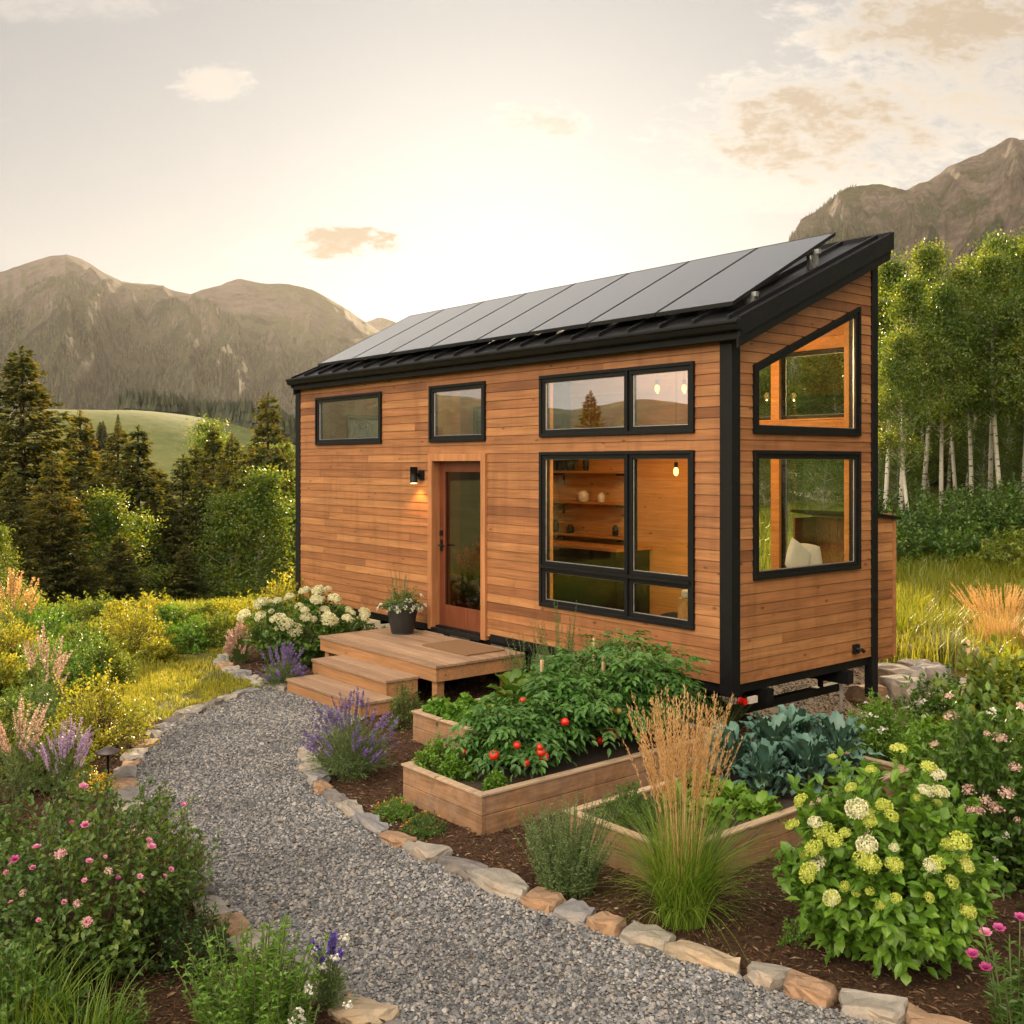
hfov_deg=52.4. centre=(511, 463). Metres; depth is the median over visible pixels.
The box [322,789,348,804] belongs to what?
edging stone
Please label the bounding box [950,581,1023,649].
copper grass
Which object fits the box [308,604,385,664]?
leafy shrub
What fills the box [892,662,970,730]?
leafy shrub
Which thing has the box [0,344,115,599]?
spruce tree
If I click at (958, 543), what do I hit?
undergrowth shrub
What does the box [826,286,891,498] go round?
aspen tree
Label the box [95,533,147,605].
spruce tree
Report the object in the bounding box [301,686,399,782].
lavender
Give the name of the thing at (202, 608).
golden shrub
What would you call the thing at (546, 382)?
window
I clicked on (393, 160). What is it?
sky
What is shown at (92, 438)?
spruce tree
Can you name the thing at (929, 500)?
undergrowth shrub
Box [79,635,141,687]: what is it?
golden shrub
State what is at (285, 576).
golden shrub
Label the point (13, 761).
salvia
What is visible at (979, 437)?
aspen tree
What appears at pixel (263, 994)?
mint
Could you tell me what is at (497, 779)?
parsley
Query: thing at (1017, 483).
undergrowth shrub
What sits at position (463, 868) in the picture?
edging stone
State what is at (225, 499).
aspen tree
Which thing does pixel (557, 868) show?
sage bush
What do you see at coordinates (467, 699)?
lettuce
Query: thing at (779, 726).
kale plant
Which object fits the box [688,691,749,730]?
rosemary
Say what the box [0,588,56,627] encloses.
golden shrub
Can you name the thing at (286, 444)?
spruce tree
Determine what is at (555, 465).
jar
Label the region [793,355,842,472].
aspen tree
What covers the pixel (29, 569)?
spruce tree
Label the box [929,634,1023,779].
leafy shrub
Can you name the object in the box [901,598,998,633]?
meadow grass
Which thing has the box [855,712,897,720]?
rock
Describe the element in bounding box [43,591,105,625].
golden shrub
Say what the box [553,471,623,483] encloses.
wall shelf
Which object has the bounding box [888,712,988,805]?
flowering shrub
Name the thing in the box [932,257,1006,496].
aspen tree
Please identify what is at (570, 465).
jar
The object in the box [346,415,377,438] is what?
window
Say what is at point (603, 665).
garden stake
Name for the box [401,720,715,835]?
raised bed
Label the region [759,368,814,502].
aspen tree
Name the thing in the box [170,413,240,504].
aspen tree
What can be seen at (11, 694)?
leafy shrub
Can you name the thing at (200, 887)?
rose bush
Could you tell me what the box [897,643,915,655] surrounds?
rock
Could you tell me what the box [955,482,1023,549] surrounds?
undergrowth shrub
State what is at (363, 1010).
edging stone
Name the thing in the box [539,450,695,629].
window
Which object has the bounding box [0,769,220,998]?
rose bush
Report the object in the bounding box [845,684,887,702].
rock
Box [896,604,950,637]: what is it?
meadow grass
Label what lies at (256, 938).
edging stone
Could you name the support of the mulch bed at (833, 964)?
on the ground at (168, 437)
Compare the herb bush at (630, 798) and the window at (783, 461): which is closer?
the herb bush at (630, 798)
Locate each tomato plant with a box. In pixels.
[435,691,585,780]
[508,647,610,739]
[516,649,640,757]
[578,628,662,717]
[586,633,682,745]
[599,641,712,733]
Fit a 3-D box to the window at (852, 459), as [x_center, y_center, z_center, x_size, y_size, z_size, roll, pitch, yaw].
[2.790,0.462,9.959,1.704,1.176,0.175,0,0,-39]
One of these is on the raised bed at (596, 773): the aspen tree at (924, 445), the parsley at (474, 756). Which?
the parsley at (474, 756)
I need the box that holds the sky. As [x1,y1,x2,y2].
[0,0,1023,322]
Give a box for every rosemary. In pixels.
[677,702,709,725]
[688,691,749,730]
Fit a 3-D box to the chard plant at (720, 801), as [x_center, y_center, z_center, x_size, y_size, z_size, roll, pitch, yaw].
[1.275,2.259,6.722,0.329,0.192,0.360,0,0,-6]
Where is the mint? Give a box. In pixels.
[171,911,352,1023]
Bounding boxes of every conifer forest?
[0,272,480,437]
[787,184,1013,391]
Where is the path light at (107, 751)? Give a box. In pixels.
[95,746,120,781]
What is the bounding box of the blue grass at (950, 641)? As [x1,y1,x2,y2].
[904,616,984,665]
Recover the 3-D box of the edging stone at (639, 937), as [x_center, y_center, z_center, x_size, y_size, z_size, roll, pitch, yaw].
[0.711,2.489,5.420,0.272,0.130,0.192,-1,-1,35]
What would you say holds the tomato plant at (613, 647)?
on the raised bed at (596, 773)
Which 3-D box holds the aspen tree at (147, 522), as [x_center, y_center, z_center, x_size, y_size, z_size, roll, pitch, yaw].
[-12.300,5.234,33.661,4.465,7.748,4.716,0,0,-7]
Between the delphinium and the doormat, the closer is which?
the delphinium
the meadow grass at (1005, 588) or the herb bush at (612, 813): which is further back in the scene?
the meadow grass at (1005, 588)
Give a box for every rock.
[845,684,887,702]
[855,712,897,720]
[878,662,926,691]
[879,674,923,705]
[896,635,935,646]
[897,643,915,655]
[897,659,930,666]
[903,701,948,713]
[910,662,951,682]
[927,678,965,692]
[952,645,978,663]
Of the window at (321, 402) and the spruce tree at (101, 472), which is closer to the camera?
the window at (321, 402)
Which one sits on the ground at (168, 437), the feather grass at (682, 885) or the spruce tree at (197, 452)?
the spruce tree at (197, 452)
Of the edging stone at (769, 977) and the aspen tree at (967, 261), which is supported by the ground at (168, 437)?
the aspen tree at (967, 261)
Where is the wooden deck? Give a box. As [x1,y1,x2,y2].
[286,627,524,716]
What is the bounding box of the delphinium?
[309,931,359,1014]
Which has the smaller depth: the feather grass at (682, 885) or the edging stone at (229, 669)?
the feather grass at (682, 885)
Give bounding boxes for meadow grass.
[2,594,319,612]
[4,599,318,696]
[759,500,1023,678]
[896,572,994,607]
[896,578,933,594]
[896,583,956,613]
[896,598,973,638]
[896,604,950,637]
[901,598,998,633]
[912,567,1015,591]
[940,592,1023,620]
[948,546,1023,582]
[968,574,1023,610]
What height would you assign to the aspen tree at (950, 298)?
6.499 m
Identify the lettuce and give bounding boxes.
[422,693,446,716]
[436,697,468,726]
[454,692,478,710]
[462,703,492,726]
[475,695,496,712]
[487,668,529,704]
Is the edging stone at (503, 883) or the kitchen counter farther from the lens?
the kitchen counter
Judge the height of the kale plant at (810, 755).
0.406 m
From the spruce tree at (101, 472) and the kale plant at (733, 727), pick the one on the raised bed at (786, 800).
the kale plant at (733, 727)
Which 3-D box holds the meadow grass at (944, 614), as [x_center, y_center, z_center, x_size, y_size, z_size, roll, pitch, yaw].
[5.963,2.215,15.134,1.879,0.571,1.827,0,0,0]
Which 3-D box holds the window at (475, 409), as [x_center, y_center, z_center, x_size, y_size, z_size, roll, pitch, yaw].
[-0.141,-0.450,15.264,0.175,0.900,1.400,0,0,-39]
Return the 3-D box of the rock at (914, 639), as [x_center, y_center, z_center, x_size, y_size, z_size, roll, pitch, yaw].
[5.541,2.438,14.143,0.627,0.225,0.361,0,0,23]
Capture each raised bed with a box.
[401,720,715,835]
[411,697,510,749]
[565,751,914,880]
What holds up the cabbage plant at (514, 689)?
on the raised bed at (425, 729)
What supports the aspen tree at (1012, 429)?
on the ground at (168, 437)
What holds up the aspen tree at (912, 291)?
on the ground at (168, 437)
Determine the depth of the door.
12.45 m
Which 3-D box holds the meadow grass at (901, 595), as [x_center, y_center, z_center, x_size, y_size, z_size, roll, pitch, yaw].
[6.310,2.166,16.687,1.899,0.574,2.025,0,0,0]
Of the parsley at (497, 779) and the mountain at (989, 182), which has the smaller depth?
the parsley at (497, 779)
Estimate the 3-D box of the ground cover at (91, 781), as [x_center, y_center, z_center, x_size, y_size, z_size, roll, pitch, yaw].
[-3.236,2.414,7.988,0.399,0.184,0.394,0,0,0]
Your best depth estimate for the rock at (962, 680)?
11.49 m
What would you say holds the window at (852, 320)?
in the tiny house
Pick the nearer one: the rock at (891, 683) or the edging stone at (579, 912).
the edging stone at (579, 912)
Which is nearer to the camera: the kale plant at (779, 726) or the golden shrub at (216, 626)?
the kale plant at (779, 726)
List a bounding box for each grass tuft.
[0,900,164,1023]
[1,942,175,1023]
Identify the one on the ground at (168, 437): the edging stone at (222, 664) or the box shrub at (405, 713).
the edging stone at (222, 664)
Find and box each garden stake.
[540,660,543,685]
[602,656,604,736]
[966,640,969,675]
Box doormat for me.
[422,639,504,655]
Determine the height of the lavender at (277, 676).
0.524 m
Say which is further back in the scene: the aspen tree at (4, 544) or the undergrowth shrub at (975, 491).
the undergrowth shrub at (975, 491)
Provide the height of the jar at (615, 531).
0.147 m
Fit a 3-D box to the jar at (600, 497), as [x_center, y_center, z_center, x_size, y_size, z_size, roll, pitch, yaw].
[1.148,0.429,13.420,0.098,0.119,0.100,0,0,0]
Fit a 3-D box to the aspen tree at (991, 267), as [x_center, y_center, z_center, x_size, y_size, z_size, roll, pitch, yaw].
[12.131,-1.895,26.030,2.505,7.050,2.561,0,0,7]
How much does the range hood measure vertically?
1.200 m
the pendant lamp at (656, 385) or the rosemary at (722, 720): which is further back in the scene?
the pendant lamp at (656, 385)
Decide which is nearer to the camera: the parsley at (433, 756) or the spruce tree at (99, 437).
the parsley at (433, 756)
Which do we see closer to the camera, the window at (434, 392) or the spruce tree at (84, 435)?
the window at (434, 392)
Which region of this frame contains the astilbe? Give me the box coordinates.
[223,621,255,663]
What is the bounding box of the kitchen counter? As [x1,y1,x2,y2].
[553,539,651,613]
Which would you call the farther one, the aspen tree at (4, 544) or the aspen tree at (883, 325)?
the aspen tree at (883, 325)
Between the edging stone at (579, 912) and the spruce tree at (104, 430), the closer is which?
the edging stone at (579, 912)
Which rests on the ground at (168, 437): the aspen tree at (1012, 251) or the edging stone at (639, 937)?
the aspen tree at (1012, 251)
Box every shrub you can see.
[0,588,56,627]
[0,591,75,652]
[0,608,63,666]
[0,652,25,708]
[0,652,34,698]
[0,678,77,741]
[0,687,54,779]
[0,941,90,1023]
[2,655,75,718]
[15,601,86,629]
[16,616,113,697]
[38,658,159,761]
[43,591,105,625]
[49,616,123,656]
[74,590,138,621]
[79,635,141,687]
[84,597,180,660]
[88,599,151,637]
[111,587,179,624]
[137,636,181,665]
[148,891,236,986]
[153,600,199,631]
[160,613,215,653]
[164,599,229,630]
[191,608,256,649]
[207,595,253,625]
[221,585,299,644]
[260,566,320,636]
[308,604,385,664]
[385,681,423,730]
[841,484,926,531]
[883,506,939,570]
[887,475,984,521]
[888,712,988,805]
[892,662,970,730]
[896,499,957,559]
[907,492,995,544]
[913,680,1023,899]
[923,525,993,567]
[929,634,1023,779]
[930,486,1021,538]
[937,469,1023,525]
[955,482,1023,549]
[966,525,1023,579]
[972,467,1023,530]
[1010,493,1023,535]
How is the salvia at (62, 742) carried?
on the mulch bed at (160, 992)
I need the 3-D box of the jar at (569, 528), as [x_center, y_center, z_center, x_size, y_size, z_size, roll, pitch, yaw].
[0.776,0.864,13.871,0.101,0.111,0.104,0,0,0]
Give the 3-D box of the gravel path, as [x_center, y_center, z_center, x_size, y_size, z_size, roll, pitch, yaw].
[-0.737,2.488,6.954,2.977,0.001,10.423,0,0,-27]
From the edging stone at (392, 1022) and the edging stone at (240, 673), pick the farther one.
the edging stone at (240, 673)
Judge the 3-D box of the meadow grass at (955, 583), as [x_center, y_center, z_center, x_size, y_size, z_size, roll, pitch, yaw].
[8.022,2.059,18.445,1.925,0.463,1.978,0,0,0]
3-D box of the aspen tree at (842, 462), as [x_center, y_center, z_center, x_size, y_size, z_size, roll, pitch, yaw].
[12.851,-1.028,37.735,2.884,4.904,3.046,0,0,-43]
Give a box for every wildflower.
[101,987,150,1023]
[276,993,319,1023]
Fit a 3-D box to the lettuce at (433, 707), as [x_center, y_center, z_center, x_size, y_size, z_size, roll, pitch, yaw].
[-0.659,2.198,9.391,0.319,0.274,0.319,0,0,29]
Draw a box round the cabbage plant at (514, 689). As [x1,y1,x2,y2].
[496,677,537,706]
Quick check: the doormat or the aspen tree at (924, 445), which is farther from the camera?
the aspen tree at (924, 445)
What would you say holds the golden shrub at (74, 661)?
on the ground at (168, 437)
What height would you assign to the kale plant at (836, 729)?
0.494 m
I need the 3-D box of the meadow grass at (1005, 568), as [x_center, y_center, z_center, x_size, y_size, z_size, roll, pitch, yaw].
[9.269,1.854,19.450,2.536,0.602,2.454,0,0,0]
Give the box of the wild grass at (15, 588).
[0,567,45,647]
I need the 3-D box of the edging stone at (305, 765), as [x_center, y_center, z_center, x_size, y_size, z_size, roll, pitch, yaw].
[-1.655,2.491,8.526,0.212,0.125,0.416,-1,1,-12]
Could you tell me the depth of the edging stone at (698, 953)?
5.18 m
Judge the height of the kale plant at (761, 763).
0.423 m
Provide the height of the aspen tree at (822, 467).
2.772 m
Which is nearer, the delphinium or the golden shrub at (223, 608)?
the delphinium
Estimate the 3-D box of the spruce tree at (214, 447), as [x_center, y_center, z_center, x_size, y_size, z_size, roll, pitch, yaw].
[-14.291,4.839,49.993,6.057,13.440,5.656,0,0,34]
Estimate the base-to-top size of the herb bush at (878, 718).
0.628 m
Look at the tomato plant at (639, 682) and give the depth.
8.20 m
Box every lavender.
[254,641,309,686]
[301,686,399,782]
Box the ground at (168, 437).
[0,409,1021,724]
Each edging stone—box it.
[109,765,138,779]
[110,777,138,790]
[113,785,140,801]
[113,799,143,812]
[117,810,148,827]
[120,747,149,760]
[121,759,142,765]
[131,738,159,747]
[144,728,168,738]
[154,721,177,729]
[162,713,189,722]
[172,704,205,715]
[180,879,215,901]
[189,895,232,918]
[199,698,223,708]
[206,912,249,935]
[212,657,229,664]
[216,661,233,668]
[217,653,229,657]
[217,693,239,700]
[222,665,239,673]
[223,929,272,956]
[231,669,251,678]
[233,686,260,695]
[241,674,258,680]
[250,677,264,686]
[263,683,286,691]
[280,949,313,979]
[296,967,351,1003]
[297,746,321,760]
[298,756,321,771]
[303,769,330,786]
[313,779,333,794]
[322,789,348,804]
[328,993,399,1023]
[334,799,364,817]
[352,811,388,835]
[379,830,417,848]
[381,1020,405,1023]
[403,840,452,862]
[437,856,488,881]
[468,868,529,900]
[519,887,565,913]
[551,898,595,924]
[585,911,626,937]
[619,920,675,951]
[663,939,740,976]
[743,961,791,991]
[782,969,838,1008]
[839,988,908,1023]
[905,1002,971,1023]
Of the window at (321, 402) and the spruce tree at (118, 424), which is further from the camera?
the spruce tree at (118, 424)
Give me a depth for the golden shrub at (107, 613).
14.75 m
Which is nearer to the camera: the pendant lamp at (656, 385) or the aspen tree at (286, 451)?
the pendant lamp at (656, 385)
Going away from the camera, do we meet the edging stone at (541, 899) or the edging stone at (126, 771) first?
the edging stone at (541, 899)
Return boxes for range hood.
[553,381,578,459]
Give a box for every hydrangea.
[237,585,370,666]
[770,743,1008,985]
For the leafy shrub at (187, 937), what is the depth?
5.13 m
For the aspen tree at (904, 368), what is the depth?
23.68 m
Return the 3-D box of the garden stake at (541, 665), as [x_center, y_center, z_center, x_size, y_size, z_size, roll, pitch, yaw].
[0.245,1.950,8.499,0.024,0.700,0.024,0,0,-39]
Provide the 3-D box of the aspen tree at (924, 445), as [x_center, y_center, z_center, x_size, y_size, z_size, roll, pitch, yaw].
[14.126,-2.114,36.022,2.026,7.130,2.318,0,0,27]
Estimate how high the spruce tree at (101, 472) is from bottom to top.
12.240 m
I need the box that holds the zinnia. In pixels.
[966,912,1023,1023]
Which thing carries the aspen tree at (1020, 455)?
on the ground at (168, 437)
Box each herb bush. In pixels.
[590,792,637,828]
[610,778,650,813]
[635,791,672,832]
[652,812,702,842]
[777,917,811,949]
[847,688,921,766]
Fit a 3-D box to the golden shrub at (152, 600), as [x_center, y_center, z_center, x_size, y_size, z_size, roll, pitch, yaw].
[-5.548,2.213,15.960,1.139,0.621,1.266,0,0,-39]
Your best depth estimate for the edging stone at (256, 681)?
11.77 m
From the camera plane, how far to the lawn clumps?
11.62 m
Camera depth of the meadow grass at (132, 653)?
13.94 m
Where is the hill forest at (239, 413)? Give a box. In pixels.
[114,387,294,444]
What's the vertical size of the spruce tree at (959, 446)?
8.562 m
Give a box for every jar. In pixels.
[553,460,557,470]
[553,519,558,531]
[566,460,574,470]
[566,525,573,532]
[578,490,588,500]
[583,459,588,470]
[597,493,604,501]
[612,525,617,536]
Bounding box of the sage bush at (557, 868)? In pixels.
[506,790,625,900]
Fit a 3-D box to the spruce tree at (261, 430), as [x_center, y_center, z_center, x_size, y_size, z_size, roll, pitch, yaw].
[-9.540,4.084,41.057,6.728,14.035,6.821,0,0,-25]
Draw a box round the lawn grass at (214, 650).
[94,643,257,718]
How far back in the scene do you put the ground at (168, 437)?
336.42 m
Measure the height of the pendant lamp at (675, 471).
1.495 m
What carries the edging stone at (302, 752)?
on the mulch bed at (833, 964)
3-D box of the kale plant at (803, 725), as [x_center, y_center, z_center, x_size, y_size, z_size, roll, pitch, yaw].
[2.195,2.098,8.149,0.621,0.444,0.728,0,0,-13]
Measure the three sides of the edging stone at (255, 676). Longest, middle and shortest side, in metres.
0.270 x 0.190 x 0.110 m
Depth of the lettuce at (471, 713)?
8.94 m
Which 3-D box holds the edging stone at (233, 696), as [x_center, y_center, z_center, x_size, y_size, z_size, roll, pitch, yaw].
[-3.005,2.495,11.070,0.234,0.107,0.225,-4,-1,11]
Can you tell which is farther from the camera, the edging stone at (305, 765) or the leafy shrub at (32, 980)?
the edging stone at (305, 765)
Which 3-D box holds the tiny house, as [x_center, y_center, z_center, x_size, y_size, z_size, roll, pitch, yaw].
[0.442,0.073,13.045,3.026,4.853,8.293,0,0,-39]
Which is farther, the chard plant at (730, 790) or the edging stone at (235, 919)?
the chard plant at (730, 790)
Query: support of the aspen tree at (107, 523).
on the ground at (168, 437)
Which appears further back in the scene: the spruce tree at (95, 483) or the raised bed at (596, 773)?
the spruce tree at (95, 483)
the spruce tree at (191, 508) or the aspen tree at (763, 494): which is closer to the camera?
the aspen tree at (763, 494)
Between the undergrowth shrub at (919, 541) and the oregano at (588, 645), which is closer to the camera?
the oregano at (588, 645)
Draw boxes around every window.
[315,391,382,444]
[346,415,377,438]
[428,381,486,442]
[470,405,480,433]
[539,361,695,436]
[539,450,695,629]
[752,306,861,435]
[752,450,860,580]
[759,345,843,421]
[781,459,786,567]
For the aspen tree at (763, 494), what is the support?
on the ground at (168, 437)
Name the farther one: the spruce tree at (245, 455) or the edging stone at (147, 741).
the spruce tree at (245, 455)
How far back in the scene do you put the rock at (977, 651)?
13.03 m
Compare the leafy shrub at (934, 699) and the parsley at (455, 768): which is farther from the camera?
the leafy shrub at (934, 699)
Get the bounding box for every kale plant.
[691,718,772,785]
[728,738,807,796]
[731,711,813,776]
[762,703,827,751]
[772,731,855,793]
[790,710,883,777]
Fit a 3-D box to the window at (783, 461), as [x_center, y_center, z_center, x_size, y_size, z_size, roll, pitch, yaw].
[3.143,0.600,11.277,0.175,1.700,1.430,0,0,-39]
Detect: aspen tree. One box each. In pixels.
[0,521,48,610]
[40,508,110,600]
[61,485,199,602]
[102,506,175,598]
[167,484,289,601]
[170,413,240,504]
[171,426,238,513]
[189,460,294,602]
[229,437,294,503]
[237,489,294,598]
[759,358,827,500]
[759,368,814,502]
[759,459,802,513]
[787,355,840,494]
[788,459,843,510]
[791,353,843,495]
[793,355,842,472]
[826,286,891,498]
[832,391,892,496]
[841,290,913,508]
[878,250,927,467]
[878,271,961,513]
[878,318,947,510]
[878,397,896,499]
[878,422,928,502]
[878,426,928,509]
[882,411,950,501]
[899,237,965,496]
[903,267,996,509]
[920,349,929,492]
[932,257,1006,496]
[937,301,987,495]
[939,407,951,488]
[943,383,1021,500]
[948,247,1023,493]
[950,240,999,490]
[955,381,1022,492]
[967,227,1023,497]
[970,228,1023,495]
[977,231,1023,424]
[994,415,1023,500]
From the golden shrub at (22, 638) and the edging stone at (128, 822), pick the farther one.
the golden shrub at (22, 638)
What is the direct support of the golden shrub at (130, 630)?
on the ground at (168, 437)
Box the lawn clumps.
[75,644,234,725]
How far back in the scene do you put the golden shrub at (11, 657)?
10.98 m
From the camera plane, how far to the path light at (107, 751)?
8.05 m
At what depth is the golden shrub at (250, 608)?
14.68 m
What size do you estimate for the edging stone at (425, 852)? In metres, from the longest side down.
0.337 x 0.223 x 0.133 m
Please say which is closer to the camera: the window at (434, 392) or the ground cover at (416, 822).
the ground cover at (416, 822)
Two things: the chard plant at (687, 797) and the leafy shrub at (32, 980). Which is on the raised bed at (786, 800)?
the chard plant at (687, 797)
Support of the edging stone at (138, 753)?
on the mulch bed at (160, 992)
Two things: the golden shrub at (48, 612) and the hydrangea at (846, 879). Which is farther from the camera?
the golden shrub at (48, 612)
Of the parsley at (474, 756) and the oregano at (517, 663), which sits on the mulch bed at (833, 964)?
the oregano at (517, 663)
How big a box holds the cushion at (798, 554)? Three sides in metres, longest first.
0.345 x 0.345 x 0.083 m
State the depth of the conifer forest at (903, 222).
2002.21 m
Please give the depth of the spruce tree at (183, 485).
42.82 m
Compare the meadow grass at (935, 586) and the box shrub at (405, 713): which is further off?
the meadow grass at (935, 586)
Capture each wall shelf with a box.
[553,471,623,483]
[553,500,623,512]
[553,531,623,541]
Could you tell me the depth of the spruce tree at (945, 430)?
51.01 m
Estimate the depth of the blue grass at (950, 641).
12.95 m
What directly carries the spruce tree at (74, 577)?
on the ground at (168, 437)
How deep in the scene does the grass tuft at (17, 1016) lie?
4.50 m
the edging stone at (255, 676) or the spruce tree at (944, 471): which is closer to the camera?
the edging stone at (255, 676)
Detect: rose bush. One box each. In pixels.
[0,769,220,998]
[0,778,63,917]
[125,781,216,914]
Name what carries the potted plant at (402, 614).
on the wooden deck
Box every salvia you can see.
[0,693,59,801]
[9,621,77,740]
[17,713,101,802]
[25,727,98,795]
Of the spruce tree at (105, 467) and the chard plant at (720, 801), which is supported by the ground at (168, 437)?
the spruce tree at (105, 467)
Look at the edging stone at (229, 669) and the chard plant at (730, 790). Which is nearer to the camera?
the chard plant at (730, 790)
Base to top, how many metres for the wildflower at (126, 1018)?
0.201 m
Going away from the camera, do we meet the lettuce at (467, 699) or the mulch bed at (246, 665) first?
the lettuce at (467, 699)
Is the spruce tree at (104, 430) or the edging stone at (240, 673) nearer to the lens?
the edging stone at (240, 673)
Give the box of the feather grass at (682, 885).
[556,684,808,966]
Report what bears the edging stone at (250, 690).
on the ground at (168, 437)
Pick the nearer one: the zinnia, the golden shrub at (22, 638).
the zinnia
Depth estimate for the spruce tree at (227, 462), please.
46.83 m
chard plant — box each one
[659,781,708,812]
[677,770,721,795]
[688,797,734,827]
[710,779,754,811]
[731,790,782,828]
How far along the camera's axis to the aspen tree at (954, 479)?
28.90 m
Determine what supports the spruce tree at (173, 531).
on the ground at (168, 437)
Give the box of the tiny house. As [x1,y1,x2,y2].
[285,232,900,728]
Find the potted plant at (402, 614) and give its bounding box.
[376,569,426,634]
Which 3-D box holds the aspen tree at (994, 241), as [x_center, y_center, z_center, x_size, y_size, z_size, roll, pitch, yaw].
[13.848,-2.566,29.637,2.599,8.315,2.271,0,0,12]
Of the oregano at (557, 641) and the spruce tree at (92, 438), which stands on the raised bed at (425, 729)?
the oregano at (557, 641)
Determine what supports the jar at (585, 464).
on the wall shelf at (619, 473)
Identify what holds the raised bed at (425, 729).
on the mulch bed at (833, 964)
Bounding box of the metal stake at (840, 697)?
[839,683,842,711]
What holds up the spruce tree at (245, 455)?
on the ground at (168, 437)
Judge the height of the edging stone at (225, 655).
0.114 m
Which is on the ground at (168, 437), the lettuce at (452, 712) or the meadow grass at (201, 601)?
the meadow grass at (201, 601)
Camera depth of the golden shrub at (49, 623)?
13.82 m
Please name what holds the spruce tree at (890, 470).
on the ground at (168, 437)
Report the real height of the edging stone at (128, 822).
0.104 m
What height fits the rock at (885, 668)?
0.325 m
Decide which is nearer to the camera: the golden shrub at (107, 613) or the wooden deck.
the wooden deck
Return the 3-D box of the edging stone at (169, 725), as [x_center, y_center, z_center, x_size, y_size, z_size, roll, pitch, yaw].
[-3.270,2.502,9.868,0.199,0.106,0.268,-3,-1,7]
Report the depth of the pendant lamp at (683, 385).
11.30 m
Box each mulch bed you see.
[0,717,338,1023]
[224,626,366,686]
[313,622,1023,1023]
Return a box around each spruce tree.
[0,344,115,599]
[0,469,56,607]
[3,453,115,607]
[60,409,107,542]
[77,477,120,575]
[82,450,132,500]
[85,422,169,563]
[87,423,97,449]
[93,422,105,449]
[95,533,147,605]
[99,421,109,449]
[105,424,188,599]
[113,414,122,438]
[124,539,179,600]
[143,469,180,522]
[153,499,196,596]
[154,545,219,603]
[155,453,203,551]
[170,476,228,599]
[174,444,210,525]
[190,426,225,501]
[190,469,248,581]
[207,432,244,495]
[211,390,294,592]
[239,442,266,485]
[279,442,294,468]
[787,383,800,414]
[809,385,937,488]
[916,418,959,484]
[922,300,962,464]
[929,411,1021,487]
[934,422,1021,474]
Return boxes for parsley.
[411,731,462,774]
[438,752,475,781]
[451,733,494,767]
[481,769,508,790]
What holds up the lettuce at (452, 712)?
on the raised bed at (425, 729)
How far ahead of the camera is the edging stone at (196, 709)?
10.34 m
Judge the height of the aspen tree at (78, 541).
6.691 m
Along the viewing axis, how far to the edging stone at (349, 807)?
7.43 m
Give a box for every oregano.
[499,629,554,677]
[529,600,594,668]
[564,619,625,668]
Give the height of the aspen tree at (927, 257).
8.406 m
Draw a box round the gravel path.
[137,688,861,1023]
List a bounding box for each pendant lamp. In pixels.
[655,380,658,391]
[673,462,678,475]
[682,380,685,391]
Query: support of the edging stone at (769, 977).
on the mulch bed at (833, 964)
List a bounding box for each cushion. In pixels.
[785,538,810,567]
[800,543,821,564]
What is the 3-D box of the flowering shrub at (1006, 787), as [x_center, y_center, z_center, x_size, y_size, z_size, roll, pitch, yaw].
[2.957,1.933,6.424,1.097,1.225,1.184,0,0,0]
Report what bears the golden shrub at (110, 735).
on the mulch bed at (160, 992)
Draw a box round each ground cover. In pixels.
[67,765,114,794]
[370,794,418,824]
[400,810,448,841]
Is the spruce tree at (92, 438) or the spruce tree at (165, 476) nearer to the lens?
the spruce tree at (165, 476)
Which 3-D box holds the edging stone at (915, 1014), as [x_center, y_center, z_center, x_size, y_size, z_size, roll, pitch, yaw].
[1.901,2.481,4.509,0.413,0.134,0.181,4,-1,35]
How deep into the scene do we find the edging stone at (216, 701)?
10.70 m
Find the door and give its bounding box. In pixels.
[438,461,479,631]
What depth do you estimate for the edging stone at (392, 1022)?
4.61 m
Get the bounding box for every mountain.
[0,254,480,438]
[787,137,1023,397]
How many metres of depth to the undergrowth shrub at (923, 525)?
21.57 m

